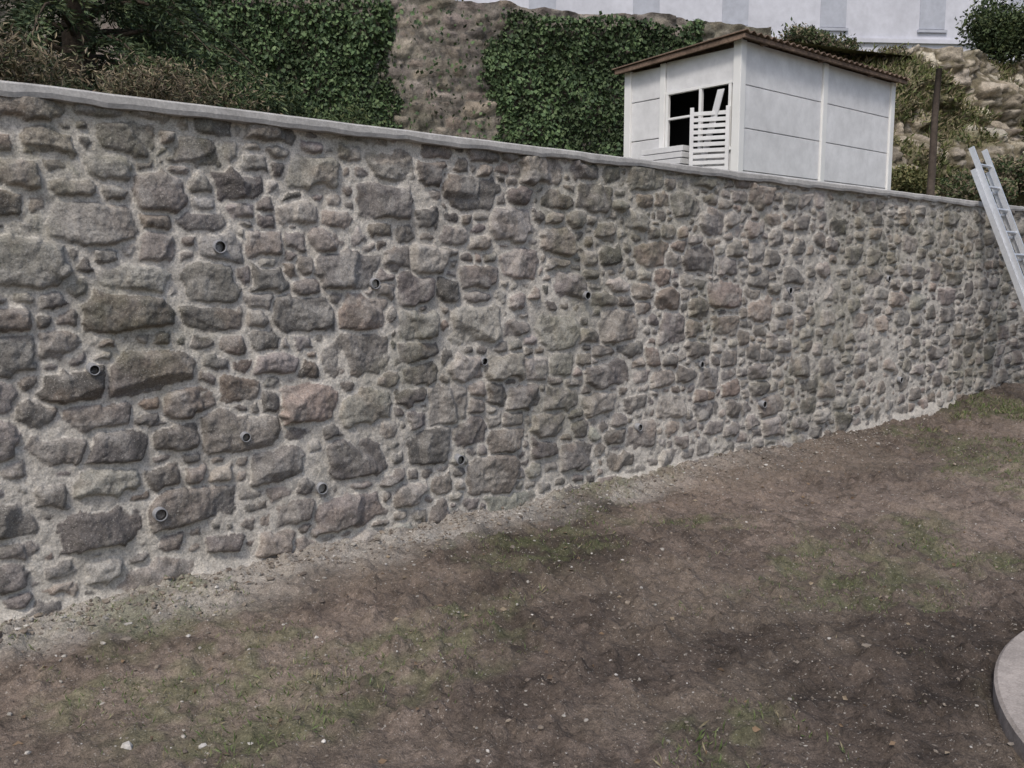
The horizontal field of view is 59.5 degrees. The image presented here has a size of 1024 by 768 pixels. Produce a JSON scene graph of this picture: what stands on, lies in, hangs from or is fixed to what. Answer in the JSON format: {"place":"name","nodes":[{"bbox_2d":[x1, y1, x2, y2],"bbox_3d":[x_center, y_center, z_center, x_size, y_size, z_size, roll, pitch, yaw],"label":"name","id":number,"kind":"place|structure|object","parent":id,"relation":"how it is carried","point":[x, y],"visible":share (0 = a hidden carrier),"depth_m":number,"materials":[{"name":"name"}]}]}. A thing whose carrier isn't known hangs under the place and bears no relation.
{"place":"outdoors","nodes":[
{"label":"outdoors","id":0,"kind":"place"},
{"bbox_2d":[0,382,1023,767],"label":"ground","id":1,"kind":"structure","parent":0,"point":[448,734],"depth_m":4.09,"materials":[{"name":"soil"}]},
{"bbox_2d":[0,96,1023,624],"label":"stone retaining wall","id":2,"kind":"structure","parent":1,"relation":"on","point":[294,344],"depth_m":5.46,"materials":[{"name":"grey stone"}]},
{"bbox_2d":[86,362,99,374],"bbox_3d":[-2.059,-0.083,4.373,0.052,0.069,0.145,-6,9,-41],"label":"drain pipe","id":3,"kind":"object","parent":2,"relation":"in","point":[89,365],"visible":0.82,"depth_m":4.33,"materials":[{"name":"grey plastic"}]},
{"bbox_2d":[152,507,167,520],"bbox_3d":[-1.834,0.653,4.619,0.068,0.085,0.145,-6,9,-41],"label":"drain pipe","id":4,"kind":"object","parent":2,"relation":"in","point":[155,510],"visible":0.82,"depth_m":4.57,"materials":[{"name":"grey plastic"}]},
{"bbox_2d":[212,240,226,252],"bbox_3d":[-1.571,-0.733,4.741,0.068,0.085,0.145,-6,9,-41],"label":"drain pipe","id":5,"kind":"object","parent":2,"relation":"in","point":[224,246],"visible":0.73,"depth_m":4.69,"materials":[{"name":"grey plastic"}]},
{"bbox_2d":[240,431,250,441],"bbox_3d":[-1.484,0.275,4.903,0.052,0.069,0.145,-6,9,-41],"label":"drain pipe","id":6,"kind":"object","parent":2,"relation":"in","point":[242,434],"visible":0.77,"depth_m":4.85,"materials":[{"name":"grey plastic"}]},
{"bbox_2d":[316,482,327,493],"bbox_3d":[-1.145,0.593,5.256,0.068,0.085,0.145,-6,9,-41],"label":"drain pipe","id":7,"kind":"object","parent":2,"relation":"in","point":[325,490],"visible":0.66,"depth_m":5.21,"materials":[{"name":"grey plastic"}]},
{"bbox_2d":[0,80,1023,211],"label":"concrete coping","id":8,"kind":"object","parent":2,"relation":"on","point":[108,100],"visible":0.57,"depth_m":5.28,"materials":[{"name":"grey concrete"}]},
{"bbox_2d":[12,409,1023,763],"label":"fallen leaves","id":9,"kind":"object","parent":1,"relation":"on","point":[756,729],"visible":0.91,"depth_m":4.16,"materials":[{"name":"brown plant"}]},
{"bbox_2d":[969,146,1023,311],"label":"aluminium ladder","id":10,"kind":"object","parent":1,"relation":"on","point":[1001,233],"visible":1,"depth_m":10.69,"materials":[{"name":"metal"}]},
{"bbox_2d":[993,631,1023,761],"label":"concrete patio","id":11,"kind":"structure","parent":1,"relation":"on","point":[1008,690],"depth_m":3.46,"materials":[{"name":"grey concrete"}]},
{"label":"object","id":12,"kind":"object","parent":1,"relation":"on","visible":0},
{"bbox_2d":[369,278,379,288],"bbox_3d":[-0.859,-0.614,5.405,0.064,0.081,0.145,-6,9,-41],"label":"drain pipe","id":13,"kind":"object","parent":12,"relation":"attached to","point":[371,281],"visible":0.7,"depth_m":5.36,"materials":[{"name":"grey plastic"}]},
{"bbox_2d":[454,453,464,464],"bbox_3d":[-0.378,0.482,5.905,0.064,0.081,0.145,-6,9,-41],"label":"drain pipe","id":14,"kind":"object","parent":12,"relation":"attached to","point":[456,456],"visible":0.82,"depth_m":5.86,"materials":[{"name":"grey plastic"}]},
{"bbox_2d":[481,357,487,364],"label":"drain pipe","id":15,"kind":"object","parent":12,"relation":"attached to","point":[485,361],"visible":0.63,"depth_m":5.96,"materials":[{"name":"grey plastic"}]},
{"bbox_2d":[582,291,590,299],"bbox_3d":[0.506,-0.656,6.551,0.060,0.077,0.145,-6,9,-41],"label":"drain pipe","id":16,"kind":"object","parent":12,"relation":"attached to","point":[586,295],"visible":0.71,"depth_m":6.51,"materials":[{"name":"grey plastic"}]},
{"bbox_2d":[634,423,642,430],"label":"drain pipe","id":17,"kind":"object","parent":12,"relation":"attached to","point":[636,426],"visible":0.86,"depth_m":7.02,"materials":[{"name":"grey plastic"}]},
{"bbox_2d":[698,361,704,367],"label":"drain pipe","id":18,"kind":"object","parent":12,"relation":"attached to","point":[700,365],"visible":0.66,"depth_m":7.50,"materials":[{"name":"grey plastic"}]},
{"bbox_2d":[758,400,766,407],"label":"drain pipe","id":19,"kind":"object","parent":12,"relation":"attached to","point":[761,403],"visible":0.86,"depth_m":8.12,"materials":[{"name":"grey plastic"}]},
{"bbox_2d":[786,287,792,293],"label":"drain pipe","id":20,"kind":"object","parent":12,"relation":"attached to","point":[790,289],"visible":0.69,"depth_m":8.27,"materials":[{"name":"grey plastic"}]},
{"bbox_2d":[897,376,902,382],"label":"drain pipe","id":21,"kind":"object","parent":12,"relation":"attached to","point":[900,379],"visible":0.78,"depth_m":9.80,"materials":[{"name":"grey plastic"}]},
{"bbox_2d":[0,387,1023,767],"bbox_3d":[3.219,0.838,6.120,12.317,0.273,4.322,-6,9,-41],"label":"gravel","id":22,"kind":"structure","parent":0,"point":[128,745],"depth_m":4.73,"materials":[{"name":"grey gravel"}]},
{"bbox_2d":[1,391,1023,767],"bbox_3d":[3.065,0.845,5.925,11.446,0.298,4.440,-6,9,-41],"label":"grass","id":23,"kind":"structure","parent":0,"point":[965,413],"depth_m":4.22,"materials":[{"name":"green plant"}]},
{"bbox_2d":[777,39,1009,67],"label":"hillside","id":24,"kind":"structure","parent":0,"point":[856,52],"depth_m":21.33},
{"bbox_2d":[461,0,1014,59],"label":"walls","id":25,"kind":"structure","parent":24,"relation":"on","point":[896,19],"depth_m":34.00,"materials":[{"name":"white paint"}]},
{"bbox_2d":[456,0,1023,32],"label":"closed shutters","id":26,"kind":"object","parent":25,"relation":"attached to","point":[833,13],"visible":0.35,"depth_m":33.95,"materials":[{"name":"grey wood"}]},
{"bbox_2d":[772,36,977,44],"bbox_3d":[11.598,-13.080,34.021,33.000,0.150,0.116,-1,7,-4],"label":"string course","id":27,"kind":"object","parent":25,"relation":"attached to","point":[906,41],"depth_m":34.22,"materials":[{"name":"white paint"}]},
{"bbox_2d":[778,17,864,60],"bbox_3d":[7.341,-8.003,21.502,3.355,1.103,1.456,-6,9,-41],"label":"evergreen bush","id":28,"kind":"object","parent":24,"relation":"on","point":[809,34],"visible":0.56,"depth_m":21.00,"materials":[{"name":"green plant"}]},
{"bbox_2d":[873,42,913,60],"bbox_3d":[9.601,-8.101,22.553,2.685,0.835,1.551,-6,9,-41],"label":"dry bush","id":29,"kind":"object","parent":24,"relation":"on","point":[894,48],"visible":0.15,"depth_m":21.89,"materials":[{"name":"green plant"}]},
{"bbox_2d":[771,29,1023,205],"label":"bank weeds","id":30,"kind":"object","parent":24,"relation":"on","point":[928,68],"visible":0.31,"depth_m":20.80,"materials":[{"name":"green plant"}]},
{"bbox_2d":[954,0,1023,67],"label":"evergreen bush","id":31,"kind":"object","parent":24,"relation":"on","point":[998,34],"visible":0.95,"depth_m":22.83,"materials":[{"name":"green plant"}]},
{"bbox_2d":[815,44,1023,206],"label":"rocky bank","id":32,"kind":"structure","parent":0,"point":[977,72],"depth_m":21.35,"materials":[{"name":"stone"}]},
{"bbox_2d":[937,151,1023,195],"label":"garden bush","id":33,"kind":"object","parent":32,"relation":"on","point":[1014,166],"visible":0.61,"depth_m":18.88,"materials":[{"name":"green plant"}]},
{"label":"garden terrace","id":34,"kind":"structure","parent":0,"visible":0},
{"bbox_2d":[0,16,100,90],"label":"dry bush","id":35,"kind":"object","parent":34,"relation":"on","point":[24,67],"visible":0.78,"depth_m":5.97,"materials":[{"name":"brown plant"}]},
{"bbox_2d":[0,0,288,114],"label":"conifer tree","id":36,"kind":"object","parent":34,"relation":"on","point":[77,18],"visible":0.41,"depth_m":7.97,"materials":[{"name":"green plant"}]},
{"bbox_2d":[78,54,228,105],"bbox_3d":[-2.334,-1.827,6.067,1.001,0.753,0.717,-6,9,-41],"label":"dry bush","id":37,"kind":"object","parent":34,"relation":"on","point":[148,89],"visible":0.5,"depth_m":5.90,"materials":[{"name":"brown plant"}]},
{"bbox_2d":[96,37,283,114],"bbox_3d":[-2.642,-2.216,7.469,1.641,1.174,0.999,-6,9,-41],"label":"dry bush","id":38,"kind":"object","parent":34,"relation":"on","point":[230,101],"visible":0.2,"depth_m":7.48,"materials":[{"name":"brown plant"}]},
{"bbox_2d":[221,73,337,120],"bbox_3d":[-3.317,-3.193,11.925,3.517,1.726,1.956,-6,9,-41],"label":"garden bush","id":39,"kind":"object","parent":34,"relation":"on","point":[291,106],"visible":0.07,"depth_m":11.74,"materials":[{"name":"green plant"}]},
{"bbox_2d":[309,97,386,126],"bbox_3d":[-1.414,-2.018,7.511,0.846,0.774,0.743,3,8,20],"label":"garden bush","id":40,"kind":"object","parent":34,"relation":"on","point":[363,121],"visible":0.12,"depth_m":7.52,"materials":[{"name":"green plant"}]},
{"bbox_2d":[0,0,771,156],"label":"old stone wall","id":41,"kind":"structure","parent":34,"relation":"on","point":[474,92],"depth_m":17.93,"materials":[{"name":"grey stone"}]},
{"bbox_2d":[99,0,404,128],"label":"ivy","id":42,"kind":"object","parent":41,"relation":"attached to","point":[272,62],"visible":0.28,"depth_m":17.16,"materials":[{"name":"green plant"}]},
{"bbox_2d":[356,0,515,138],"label":"ivy","id":43,"kind":"object","parent":41,"relation":"attached to","point":[419,23],"visible":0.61,"depth_m":17.73,"materials":[{"name":"green plant"}]},
{"bbox_2d":[479,7,705,156],"bbox_3d":[1.735,-5.277,18.625,4.926,4.771,0.486,-2,7,-13],"label":"ivy","id":44,"kind":"object","parent":41,"relation":"attached to","point":[563,67],"visible":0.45,"depth_m":18.34,"materials":[{"name":"green plant"}]},
{"bbox_2d":[612,28,909,189],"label":"concrete panel shed","id":45,"kind":"structure","parent":34,"relation":"on","point":[746,100],"depth_m":12.37,"materials":[{"name":"white concrete"}]},
{"bbox_2d":[665,80,732,154],"bbox_3d":[2.484,-3.513,11.947,0.075,0.878,1.110,-6,9,-41],"label":"window frame","id":46,"kind":"structure","parent":45,"relation":"in","point":[701,88],"depth_m":11.93,"materials":[{"name":"paint"}]},
{"bbox_2d":[891,161,940,193],"bbox_3d":[6.779,-3.310,15.750,2.120,1.198,0.967,-5,8,-33],"label":"garden bush","id":47,"kind":"object","parent":34,"relation":"on","point":[903,179],"visible":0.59,"depth_m":15.56,"materials":[{"name":"green plant"}]},
{"bbox_2d":[926,68,941,195],"bbox_3d":[6.701,-3.714,14.244,0.126,2.562,0.358,5,9,34],"label":"wooden pole","id":48,"kind":"object","parent":34,"relation":"on","point":[931,178],"visible":0.71,"depth_m":14.20,"materials":[{"name":"brown wood"}]},
{"bbox_2d":[934,169,1023,205],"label":"garden bush","id":49,"kind":"object","parent":34,"relation":"on","point":[965,191],"visible":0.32,"depth_m":15.58,"materials":[{"name":"green plant"}]}
]}

